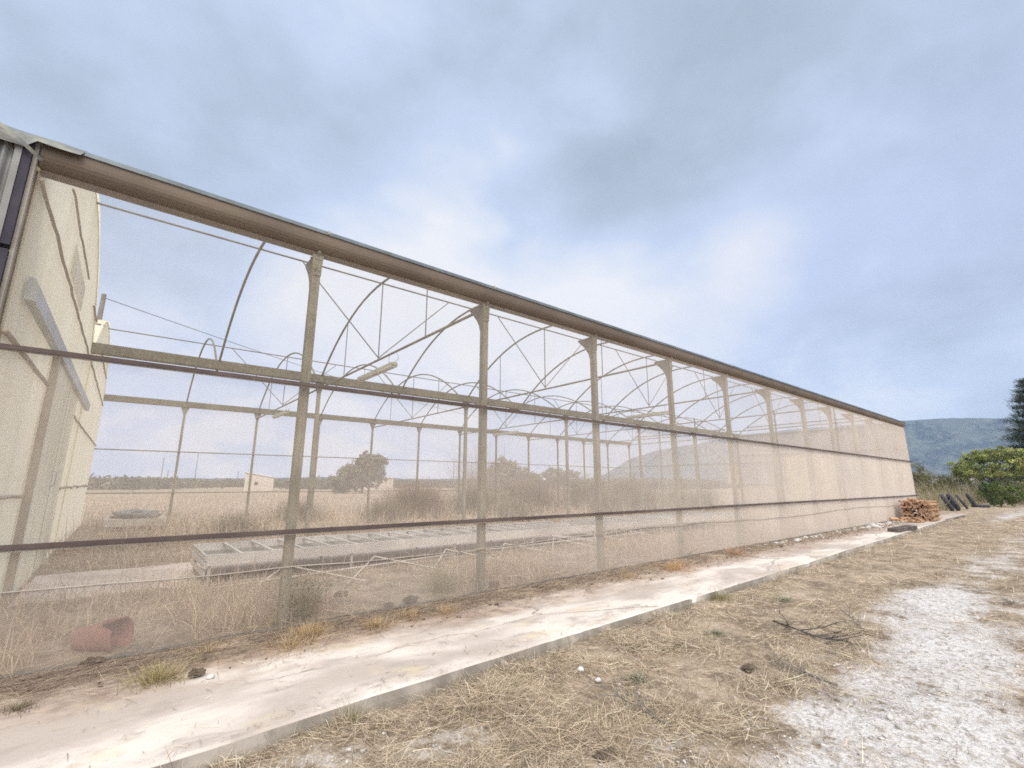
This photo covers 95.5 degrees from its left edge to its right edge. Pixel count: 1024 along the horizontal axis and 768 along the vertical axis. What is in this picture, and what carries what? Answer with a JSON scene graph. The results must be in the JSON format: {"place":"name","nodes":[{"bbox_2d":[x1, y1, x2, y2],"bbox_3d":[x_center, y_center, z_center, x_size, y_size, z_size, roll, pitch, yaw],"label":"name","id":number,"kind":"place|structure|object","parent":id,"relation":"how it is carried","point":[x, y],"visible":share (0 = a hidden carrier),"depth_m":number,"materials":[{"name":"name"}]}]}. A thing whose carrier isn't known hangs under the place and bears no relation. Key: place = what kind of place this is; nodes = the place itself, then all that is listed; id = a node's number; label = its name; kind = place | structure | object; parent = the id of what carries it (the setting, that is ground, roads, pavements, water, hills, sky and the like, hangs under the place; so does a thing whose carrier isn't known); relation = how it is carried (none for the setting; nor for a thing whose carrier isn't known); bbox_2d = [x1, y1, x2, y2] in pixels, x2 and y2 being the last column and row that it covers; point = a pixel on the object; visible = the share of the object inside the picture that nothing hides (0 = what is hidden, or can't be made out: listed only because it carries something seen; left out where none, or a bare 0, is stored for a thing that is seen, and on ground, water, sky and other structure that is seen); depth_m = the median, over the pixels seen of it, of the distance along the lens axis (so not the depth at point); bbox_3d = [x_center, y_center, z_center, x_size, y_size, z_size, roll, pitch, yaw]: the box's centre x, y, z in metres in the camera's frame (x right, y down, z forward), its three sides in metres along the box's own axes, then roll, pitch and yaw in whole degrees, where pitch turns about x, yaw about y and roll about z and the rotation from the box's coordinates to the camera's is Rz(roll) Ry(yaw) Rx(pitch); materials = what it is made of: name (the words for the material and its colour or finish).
{"place":"outdoors","nodes":[
{"label":"outdoors","id":0,"kind":"place"},
{"bbox_2d":[7,533,621,607],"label":"path","id":1,"kind":"structure","parent":0,"point":[98,577],"depth_m":7.60,"materials":[{"name":"concrete"}]},
{"bbox_2d":[0,514,966,767],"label":"concrete path","id":2,"kind":"structure","parent":0,"point":[235,703],"depth_m":3.53,"materials":[{"name":"beige concrete"}]},
{"bbox_2d":[1,697,48,715],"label":"grass tuft","id":3,"kind":"object","parent":2,"relation":"on","point":[21,706],"visible":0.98,"depth_m":2.99,"materials":[{"name":"beige plant"}]},
{"bbox_2d":[96,653,207,694],"bbox_3d":[-2.604,2.152,3.482,0.730,0.220,0.655,-8,-15,34],"label":"grass tuft","id":4,"kind":"object","parent":2,"relation":"on","point":[158,675],"visible":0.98,"depth_m":3.43,"materials":[{"name":"plant"}]},
{"bbox_2d":[187,667,206,677],"bbox_3d":[-2.381,2.176,3.515,0.122,0.058,0.078,10,-15,-38],"label":"soil clod","id":5,"kind":"object","parent":2,"relation":"on","point":[195,672],"visible":1,"depth_m":3.50,"materials":[{"name":"brown soil"}]},
{"bbox_2d":[181,636,238,664],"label":"grass tuft","id":6,"kind":"object","parent":2,"relation":"on","point":[209,649],"visible":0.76,"depth_m":3.97,"materials":[{"name":"beige plant"}]},
{"bbox_2d":[206,674,214,678],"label":"loose stone","id":7,"kind":"object","parent":2,"relation":"on","point":[210,676],"visible":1,"depth_m":3.47,"materials":[{"name":"white stone"}]},
{"bbox_2d":[242,625,325,666],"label":"grass tuft","id":8,"kind":"object","parent":2,"relation":"on","point":[295,642],"visible":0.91,"depth_m":4.15,"materials":[{"name":"beige plant"}]},
{"bbox_2d":[272,614,342,648],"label":"grass tuft","id":9,"kind":"object","parent":2,"relation":"on","point":[311,631],"visible":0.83,"depth_m":4.45,"materials":[{"name":"beige plant"}]},
{"bbox_2d":[358,613,395,636],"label":"grass tuft","id":10,"kind":"object","parent":2,"relation":"on","point":[374,624],"visible":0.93,"depth_m":4.71,"materials":[{"name":"beige plant"}]},
{"bbox_2d":[395,607,427,622],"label":"grass tuft","id":11,"kind":"object","parent":2,"relation":"on","point":[412,611],"visible":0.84,"depth_m":5.06,"materials":[{"name":"beige plant"}]},
{"bbox_2d":[417,599,461,617],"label":"grass tuft","id":12,"kind":"object","parent":2,"relation":"on","point":[445,611],"visible":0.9,"depth_m":5.23,"materials":[{"name":"beige plant"}]},
{"bbox_2d":[3,518,928,694],"bbox_3d":[7.830,4.037,11.969,30.007,0.072,1.013,10,-15,-38],"label":"soil rubble","id":13,"kind":"object","parent":2,"relation":"on","point":[100,686],"visible":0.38,"depth_m":5.59,"materials":[{"name":"brown soil"}]},
{"bbox_2d":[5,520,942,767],"bbox_3d":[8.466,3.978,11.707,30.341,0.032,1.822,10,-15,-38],"label":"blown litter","id":14,"kind":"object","parent":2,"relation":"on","point":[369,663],"visible":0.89,"depth_m":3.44,"materials":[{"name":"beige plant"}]},
{"bbox_2d":[601,568,665,582],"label":"grass tuft","id":15,"kind":"object","parent":2,"relation":"on","point":[631,576],"visible":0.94,"depth_m":7.22,"materials":[{"name":"brown plant"}]},
{"bbox_2d":[645,557,701,573],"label":"grass tuft","id":16,"kind":"object","parent":2,"relation":"on","point":[670,566],"visible":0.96,"depth_m":7.93,"materials":[{"name":"beige plant"}]},
{"bbox_2d":[712,543,757,555],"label":"grass tuft","id":17,"kind":"object","parent":2,"relation":"on","point":[732,552],"visible":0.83,"depth_m":9.59,"materials":[{"name":"brown plant"}]},
{"bbox_2d":[773,516,924,545],"bbox_3d":[12.301,4.840,15.759,15.877,0.256,0.667,10,-15,-38],"label":"white rubble","id":18,"kind":"object","parent":2,"relation":"on","point":[854,528],"visible":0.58,"depth_m":14.80,"materials":[{"name":"stone"}]},
{"bbox_2d":[887,525,910,531],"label":"timber beam","id":19,"kind":"structure","parent":2,"relation":"on","point":[890,529],"depth_m":14.56,"materials":[{"name":"grey wood"}]},
{"bbox_2d":[893,525,917,532],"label":"timber beam","id":20,"kind":"structure","parent":2,"relation":"on","point":[904,529],"depth_m":14.60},
{"bbox_2d":[0,487,1023,767],"bbox_3d":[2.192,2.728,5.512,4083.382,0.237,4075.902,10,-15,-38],"label":"ground","id":21,"kind":"structure","parent":0,"point":[1002,735],"depth_m":4.29,"materials":[{"name":"beige soil"}]},
{"bbox_2d":[0,122,86,286],"bbox_3d":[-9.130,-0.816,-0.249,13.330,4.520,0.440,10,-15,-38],"label":"adjoining greenhouse","id":22,"kind":"object","parent":21,"relation":"on","point":[17,151],"visible":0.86,"depth_m":3.91,"materials":[{"name":"metal"}]},
{"bbox_2d":[76,656,105,666],"bbox_3d":[-3.352,2.215,3.703,0.179,0.080,0.120,10,-15,-38],"label":"soil clod","id":23,"kind":"object","parent":21,"relation":"on","point":[88,660],"visible":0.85,"depth_m":3.69,"materials":[{"name":"brown soil"}]},
{"bbox_2d":[95,293,106,325],"bbox_3d":[-23.356,0.923,25.316,0.296,12.400,0.296,-6,-14,28],"label":"utility pole","id":24,"kind":"object","parent":21,"relation":"on","point":[101,307],"visible":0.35,"depth_m":26.38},
{"bbox_2d":[106,298,475,416],"bbox_3d":[-15.365,1.531,68.820,0.044,5.144,86.803,-2,-12,10],"label":"overhead cable","id":25,"kind":"object","parent":24,"relation":"attached to","point":[229,341],"visible":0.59,"depth_m":33.72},
{"bbox_2d":[70,616,133,652],"bbox_3d":[-3.596,2.211,4.066,0.362,0.293,0.284,-4,-12,-3],"label":"plant pot","id":26,"kind":"object","parent":21,"relation":"on","point":[100,635],"visible":0.88,"depth_m":4.01,"materials":[{"name":"ceramic"}]},
{"bbox_2d":[103,515,166,529],"bbox_3d":[-11.949,4.431,14.741,1.500,0.380,1.920,10,-15,-38],"label":"table","id":27,"kind":"object","parent":21,"relation":"on","point":[141,521],"visible":0.42,"depth_m":13.98,"materials":[{"name":"metal"}]},
{"bbox_2d":[110,509,160,517],"bbox_3d":[-12.031,4.151,14.900,1.071,0.292,1.238,-6,-14,28],"label":"grey bag","id":28,"kind":"object","parent":27,"relation":"on","point":[134,512],"visible":0.68,"depth_m":14.64,"materials":[{"name":"plastic"}]},
{"bbox_2d":[122,516,156,518],"bbox_3d":[-11.549,4.143,14.424,0.850,0.048,0.300,10,-15,-38],"label":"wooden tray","id":29,"kind":"object","parent":27,"relation":"on","point":[139,517],"visible":0.71,"depth_m":14.30,"materials":[{"name":"brown wood"}]},
{"bbox_2d":[180,505,284,538],"bbox_3d":[-7.870,3.899,13.165,2.872,0.879,2.863,6,-13,-25],"label":"wild shrub","id":30,"kind":"object","parent":21,"relation":"on","point":[242,522],"visible":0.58,"depth_m":12.99,"materials":[{"name":"beige plant"}]},
{"bbox_2d":[244,471,275,490],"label":"hut","id":31,"kind":"object","parent":21,"relation":"on","point":[259,482],"visible":0.88,"depth_m":90.27,"materials":[{"name":"paint"}]},
{"bbox_2d":[242,552,347,621],"bbox_3d":[-2.320,2.188,5.046,0.932,0.748,1.009,2,-12,-9],"label":"wild shrub","id":32,"kind":"object","parent":21,"relation":"on","point":[295,605],"visible":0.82,"depth_m":4.97,"materials":[{"name":"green plant"}]},
{"bbox_2d":[254,498,345,522],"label":"wild shrub","id":33,"kind":"object","parent":21,"relation":"on","point":[302,512],"visible":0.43,"depth_m":17.60,"materials":[{"name":"beige plant"}]},
{"bbox_2d":[333,590,347,597],"bbox_3d":[-2.113,2.586,5.738,0.188,0.083,0.120,10,-15,-38],"label":"soil clod","id":34,"kind":"object","parent":21,"relation":"on","point":[339,593],"visible":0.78,"depth_m":5.71,"materials":[{"name":"brown soil"}]},
{"bbox_2d":[332,693,374,726],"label":"green weed","id":35,"kind":"object","parent":21,"relation":"on","point":[348,715],"visible":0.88,"depth_m":3.04,"materials":[{"name":"plant"}]},
{"bbox_2d":[326,450,388,492],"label":"dense tree","id":36,"kind":"object","parent":21,"relation":"on","point":[349,477],"visible":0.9,"depth_m":68.74,"materials":[{"name":"green plant"}]},
{"bbox_2d":[351,477,393,491],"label":"building","id":37,"kind":"structure","parent":21,"relation":"on","point":[389,483],"depth_m":79.96,"materials":[{"name":"paint"}]},
{"bbox_2d":[349,495,417,523],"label":"wild shrub","id":38,"kind":"object","parent":21,"relation":"on","point":[389,514],"visible":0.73,"depth_m":17.12,"materials":[{"name":"brown plant"}]},
{"bbox_2d":[384,601,393,606],"bbox_3d":[-1.460,2.604,5.509,0.126,0.059,0.090,10,-15,-38],"label":"soil clod","id":39,"kind":"object","parent":21,"relation":"on","point":[388,603],"visible":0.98,"depth_m":5.49,"materials":[{"name":"brown soil"}]},
{"bbox_2d":[87,472,691,489],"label":"distant scrub","id":40,"kind":"object","parent":21,"relation":"on","point":[123,483],"visible":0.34,"depth_m":122.31,"materials":[{"name":"green plant"}]},
{"bbox_2d":[190,521,595,587],"bbox_3d":[-1.610,3.296,9.570,8.180,0.465,1.640,10,-15,-38],"label":"plant bench","id":41,"kind":"object","parent":21,"relation":"on","point":[247,550],"visible":0.82,"depth_m":8.48,"materials":[{"name":"metal"}]},
{"bbox_2d":[402,595,418,602],"bbox_3d":[-1.233,2.616,5.670,0.207,0.083,0.134,10,-15,-38],"label":"soil clod","id":42,"kind":"object","parent":21,"relation":"on","point":[409,599],"visible":1,"depth_m":5.63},
{"bbox_2d":[0,490,838,676],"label":"tall dry grass","id":43,"kind":"structure","parent":21,"relation":"on","point":[233,595],"depth_m":7.29,"materials":[{"name":"beige plant"}]},
{"bbox_2d":[353,476,491,519],"bbox_3d":[-4.154,4.805,20.185,5.114,1.932,5.319,-11,-16,41],"label":"wild shrub","id":44,"kind":"object","parent":21,"relation":"on","point":[418,499],"visible":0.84,"depth_m":19.52,"materials":[{"name":"beige plant"}]},
{"bbox_2d":[206,531,653,595],"bbox_3d":[0.050,3.230,8.949,10.007,0.262,0.718,10,-15,-38],"label":"bracing frame","id":45,"kind":"object","parent":21,"relation":"on","point":[361,567],"visible":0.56,"depth_m":7.58,"materials":[{"name":"grey metal"}]},
{"bbox_2d":[414,557,474,597],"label":"wild shrub","id":46,"kind":"object","parent":21,"relation":"on","point":[443,585],"visible":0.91,"depth_m":6.16,"materials":[{"name":"beige plant"}]},
{"bbox_2d":[0,521,906,726],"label":"matted litter","id":47,"kind":"object","parent":21,"relation":"on","point":[143,656],"visible":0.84,"depth_m":4.34,"materials":[{"name":"brown plant"}]},
{"bbox_2d":[0,126,920,678],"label":"greenhouse","id":48,"kind":"object","parent":21,"relation":"on","point":[844,464],"visible":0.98,"depth_m":8.27,"materials":[{"name":"metal"}]},
{"bbox_2d":[12,364,71,595],"bbox_3d":[-6.657,1.300,6.649,0.085,3.005,2.015,10,-15,-38],"label":"sliding door","id":49,"kind":"structure","parent":48,"relation":"in","point":[42,486],"depth_m":6.66,"materials":[{"name":"beige metal"}]},
{"bbox_2d":[33,387,76,572],"bbox_3d":[-7.807,1.576,7.944,0.019,3.005,1.480,10,-15,-38],"label":"sliding door","id":50,"kind":"structure","parent":48,"relation":"in","point":[72,396],"depth_m":8.03,"materials":[{"name":"beige metal"}]},
{"bbox_2d":[272,405,289,418],"bbox_3d":[-8.105,0.961,16.337,0.147,0.334,1.934,10,-15,-38],"label":"hanging lamp","id":51,"kind":"object","parent":48,"relation":"hanging from","point":[280,414],"visible":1,"depth_m":16.14,"materials":[{"name":"metal"}]},
{"bbox_2d":[357,352,398,381],"bbox_3d":[-2.951,-0.355,10.162,0.147,0.334,1.934,10,-15,-38],"label":"hanging lamp","id":52,"kind":"object","parent":48,"relation":"hanging from","point":[379,371],"visible":1,"depth_m":9.97,"materials":[{"name":"metal"}]},
{"bbox_2d":[493,431,518,435],"bbox_3d":[-0.296,2.285,22.442,0.147,0.334,1.934,10,-15,-38],"label":"hanging lamp","id":53,"kind":"object","parent":48,"relation":"hanging from","point":[505,433],"visible":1,"depth_m":22.33,"materials":[{"name":"metal"}]},
{"bbox_2d":[626,406,668,418],"bbox_3d":[4.827,0.978,16.305,0.147,0.334,1.934,10,-15,-38],"label":"hanging lamp","id":54,"kind":"object","parent":48,"relation":"hanging from","point":[648,415],"visible":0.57,"depth_m":16.26,"materials":[{"name":"metal"}]},
{"bbox_2d":[429,437,516,504],"bbox_3d":[-2.127,5.936,32.152,7.637,4.757,7.729,10,-15,-38],"label":"bare tree","id":55,"kind":"object","parent":21,"relation":"on","point":[473,476],"visible":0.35,"depth_m":31.89,"materials":[{"name":"brown plant"}]},
{"bbox_2d":[443,479,510,514],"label":"wild shrub","id":56,"kind":"object","parent":21,"relation":"on","point":[470,498],"visible":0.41,"depth_m":21.97,"materials":[{"name":"beige plant"}]},
{"bbox_2d":[488,581,498,586],"bbox_3d":[-0.250,2.784,6.481,0.125,0.075,0.182,-8,-15,33],"label":"soil clod","id":57,"kind":"object","parent":21,"relation":"on","point":[494,584],"visible":0.95,"depth_m":6.45,"materials":[{"name":"brown soil"}]},
{"bbox_2d":[486,472,518,492],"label":"dense tree","id":58,"kind":"object","parent":21,"relation":"on","point":[498,484],"visible":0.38,"depth_m":67.36,"materials":[{"name":"green plant"}]},
{"bbox_2d":[486,455,531,484],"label":"dense tree","id":59,"kind":"object","parent":21,"relation":"on","point":[516,471],"visible":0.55,"depth_m":124.73,"materials":[{"name":"green plant"}]},
{"bbox_2d":[512,647,531,663],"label":"green weed","id":60,"kind":"object","parent":21,"relation":"on","point":[524,657],"visible":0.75,"depth_m":4.04,"materials":[{"name":"plant"}]},
{"bbox_2d":[486,489,561,522],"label":"wild shrub","id":61,"kind":"object","parent":21,"relation":"on","point":[521,512],"visible":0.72,"depth_m":17.93,"materials":[{"name":"beige plant"}]},
{"bbox_2d":[473,471,587,513],"bbox_3d":[0.667,5.615,24.319,6.340,2.100,7.200,10,-15,-38],"label":"wild shrub","id":62,"kind":"object","parent":21,"relation":"on","point":[541,492],"visible":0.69,"depth_m":23.25,"materials":[{"name":"beige plant"}]},
{"bbox_2d":[524,466,583,488],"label":"dense tree","id":63,"kind":"object","parent":21,"relation":"on","point":[550,472],"visible":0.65,"depth_m":126.78,"materials":[{"name":"green plant"}]},
{"bbox_2d":[142,506,1023,767],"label":"dry straw","id":64,"kind":"object","parent":21,"relation":"on","point":[467,760],"visible":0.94,"depth_m":3.24,"materials":[{"name":"beige plant"}]},
{"bbox_2d":[551,468,619,509],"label":"wild shrub","id":65,"kind":"object","parent":21,"relation":"on","point":[580,490],"visible":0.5,"depth_m":26.43,"materials":[{"name":"beige plant"}]},
{"bbox_2d":[592,746,617,761],"bbox_3d":[0.541,2.125,2.666,0.183,0.041,0.110,6,-14,-27],"label":"soil hump","id":66,"kind":"object","parent":21,"relation":"on","point":[598,754],"visible":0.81,"depth_m":2.65,"materials":[{"name":"brown soil"}]},
{"bbox_2d":[576,487,648,514],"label":"wild shrub","id":67,"kind":"object","parent":21,"relation":"on","point":[610,500],"visible":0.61,"depth_m":22.41,"materials":[{"name":"beige plant"}]},
{"bbox_2d":[570,666,671,727],"bbox_3d":[0.760,2.167,3.243,0.484,0.160,0.737,7,-14,-28],"label":"fallen branch","id":68,"kind":"object","parent":21,"relation":"on","point":[617,695],"visible":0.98,"depth_m":3.29,"materials":[{"name":"brown wood"}]},
{"bbox_2d":[560,512,684,540],"bbox_3d":[4.726,4.393,14.626,7.420,0.465,1.640,10,-15,-38],"label":"plant bench","id":69,"kind":"object","parent":21,"relation":"on","point":[647,520],"visible":0.41,"depth_m":13.03,"materials":[{"name":"metal"}]},
{"bbox_2d":[602,469,661,501],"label":"wild shrub","id":70,"kind":"object","parent":21,"relation":"on","point":[621,486],"visible":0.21,"depth_m":29.40,"materials":[{"name":"beige plant"}]},
{"bbox_2d":[611,670,654,687],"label":"weed","id":71,"kind":"object","parent":21,"relation":"on","point":[641,678],"visible":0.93,"depth_m":3.71,"materials":[{"name":"beige plant"}]},
{"bbox_2d":[612,481,684,510],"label":"wild shrub","id":72,"kind":"object","parent":21,"relation":"on","point":[649,498],"visible":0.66,"depth_m":25.43,"materials":[{"name":"beige plant"}]},
{"bbox_2d":[673,484,691,507],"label":"wild shrub","id":73,"kind":"object","parent":21,"relation":"on","point":[685,494],"visible":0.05,"depth_m":26.64,"materials":[{"name":"beige plant"}]},
{"bbox_2d":[704,628,730,639],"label":"weed","id":74,"kind":"object","parent":21,"relation":"on","point":[716,632],"visible":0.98,"depth_m":4.84,"materials":[{"name":"plant"}]},
{"bbox_2d":[707,586,737,602],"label":"green weed","id":75,"kind":"object","parent":21,"relation":"on","point":[715,597],"visible":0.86,"depth_m":6.26,"materials":[{"name":"plant"}]},
{"bbox_2d":[739,663,756,672],"bbox_3d":[2.000,2.395,3.931,0.191,0.053,0.126,10,-15,-38],"label":"soil hump","id":76,"kind":"object","parent":21,"relation":"on","point":[749,666],"visible":0.94,"depth_m":3.90,"materials":[{"name":"brown soil"}]},
{"bbox_2d":[771,594,799,601],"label":"weed","id":77,"kind":"object","parent":21,"relation":"on","point":[783,599],"visible":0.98,"depth_m":6.25,"materials":[{"name":"plant"}]},
{"bbox_2d":[759,642,837,686],"bbox_3d":[2.364,2.357,3.963,0.399,0.107,0.748,-2,-12,8],"label":"fallen branch","id":78,"kind":"object","parent":21,"relation":"on","point":[808,674],"visible":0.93,"depth_m":3.86,"materials":[{"name":"brown wood"}]},
{"bbox_2d":[772,603,868,648],"bbox_3d":[3.025,2.383,4.635,0.674,0.344,1.333,-1,-12,7],"label":"fallen branch","id":79,"kind":"object","parent":21,"relation":"on","point":[819,636],"visible":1,"depth_m":4.58,"materials":[{"name":"brown wood"}]},
{"bbox_2d":[836,602,866,632],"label":"fallen branch","id":80,"kind":"object","parent":21,"relation":"on","point":[852,616],"visible":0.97,"depth_m":5.17,"materials":[{"name":"brown wood"}]},
{"bbox_2d":[911,458,957,500],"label":"green bush","id":81,"kind":"object","parent":21,"relation":"on","point":[919,477],"visible":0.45,"depth_m":34.56,"materials":[{"name":"green plant"}]},
{"bbox_2d":[916,470,969,490],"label":"green bush","id":82,"kind":"object","parent":21,"relation":"on","point":[934,476],"visible":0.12,"depth_m":50.26,"materials":[{"name":"green plant"}]},
{"bbox_2d":[939,494,953,510],"bbox_3d":[25.271,6.879,27.023,0.196,1.042,1.026,-36,-30,28],"label":"old tyre","id":83,"kind":"object","parent":21,"relation":"on","point":[945,501],"visible":0.98,"depth_m":26.72,"materials":[{"name":"rubber"}]},
{"bbox_2d":[923,474,973,495],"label":"green bush","id":84,"kind":"object","parent":21,"relation":"on","point":[950,479],"visible":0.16,"depth_m":40.42,"materials":[{"name":"green plant"}]},
{"bbox_2d":[946,494,960,510],"bbox_3d":[25.927,6.944,27.320,0.207,1.052,1.036,-32,-27,26],"label":"old tyre","id":85,"kind":"object","parent":21,"relation":"on","point":[954,504],"visible":0.94,"depth_m":27.04,"materials":[{"name":"rubber"}]},
{"bbox_2d":[955,494,968,508],"bbox_3d":[27.753,7.261,28.684,0.938,0.952,0.138,13,-44,-46],"label":"old tyre","id":86,"kind":"object","parent":21,"relation":"on","point":[961,501],"visible":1,"depth_m":28.38,"materials":[{"name":"rubber"}]},
{"bbox_2d":[913,469,1023,510],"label":"roadside weeds","id":87,"kind":"object","parent":21,"relation":"on","point":[935,496],"visible":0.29,"depth_m":31.64,"materials":[{"name":"plant"}]},
{"bbox_2d":[965,493,976,506],"bbox_3d":[30.807,7.789,31.214,0.161,0.972,0.957,-31,-27,29],"label":"old tyre","id":88,"kind":"object","parent":21,"relation":"on","point":[971,500],"visible":0.99,"depth_m":30.94,"materials":[{"name":"rubber"}]},
{"bbox_2d":[938,464,1023,499],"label":"green bush","id":89,"kind":"object","parent":21,"relation":"on","point":[977,482],"visible":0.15,"depth_m":45.90,"materials":[{"name":"green plant"}]},
{"bbox_2d":[971,504,990,507],"bbox_3d":[31.350,8.164,31.099,0.938,0.184,0.952,10,-15,-38],"label":"old tyre","id":90,"kind":"object","parent":21,"relation":"on","point":[983,506],"visible":0.8,"depth_m":30.75,"materials":[{"name":"rubber"}]},
{"bbox_2d":[945,445,1023,486],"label":"tree","id":91,"kind":"object","parent":21,"relation":"on","point":[963,468],"visible":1,"depth_m":37.60,"materials":[{"name":"green plant"}]},
{"bbox_2d":[973,478,1023,506],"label":"green bush","id":92,"kind":"object","parent":21,"relation":"on","point":[1006,496],"visible":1,"depth_m":32.34,"materials":[{"name":"green plant"}]},
{"bbox_2d":[994,378,1023,481],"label":"pine tree","id":93,"kind":"object","parent":21,"relation":"on","point":[1019,399],"visible":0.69,"depth_m":41.58,"materials":[{"name":"green plant"}]},
{"bbox_2d":[1000,596,1022,604],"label":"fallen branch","id":94,"kind":"object","parent":21,"relation":"on","point":[1007,601],"visible":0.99,"depth_m":6.06,"materials":[{"name":"brown wood"}]},
{"bbox_2d":[1002,472,1023,503],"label":"green bush","id":95,"kind":"object","parent":21,"relation":"on","point":[1007,481],"visible":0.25,"depth_m":37.72,"materials":[{"name":"green plant"}]},
{"bbox_2d":[1010,479,1023,500],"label":"green bush","id":96,"kind":"object","parent":21,"relation":"on","point":[1018,484],"visible":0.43,"depth_m":34.04,"materials":[{"name":"green plant"}]},
{"bbox_2d":[0,0,1023,478],"label":"sky","id":97,"kind":"structure","parent":0,"point":[823,197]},
{"bbox_2d":[98,418,1021,484],"bbox_3d":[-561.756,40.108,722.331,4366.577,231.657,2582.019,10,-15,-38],"label":"hills","id":98,"kind":"structure","parent":0,"point":[933,445],"depth_m":1547.43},
{"bbox_2d":[245,519,1023,767],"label":"white gravel","id":99,"kind":"structure","parent":0,"point":[890,716],"depth_m":3.05,"materials":[{"name":"white gravel"}]},
{"bbox_2d":[978,486,993,503],"bbox_3d":[35.699,8.343,34.994,0.230,1.552,1.528,-31,-27,29],"label":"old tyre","id":100,"kind":"object","parent":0,"point":[986,498],"visible":0.28,"depth_m":35.03,"materials":[{"name":"rubber"}]}
]}

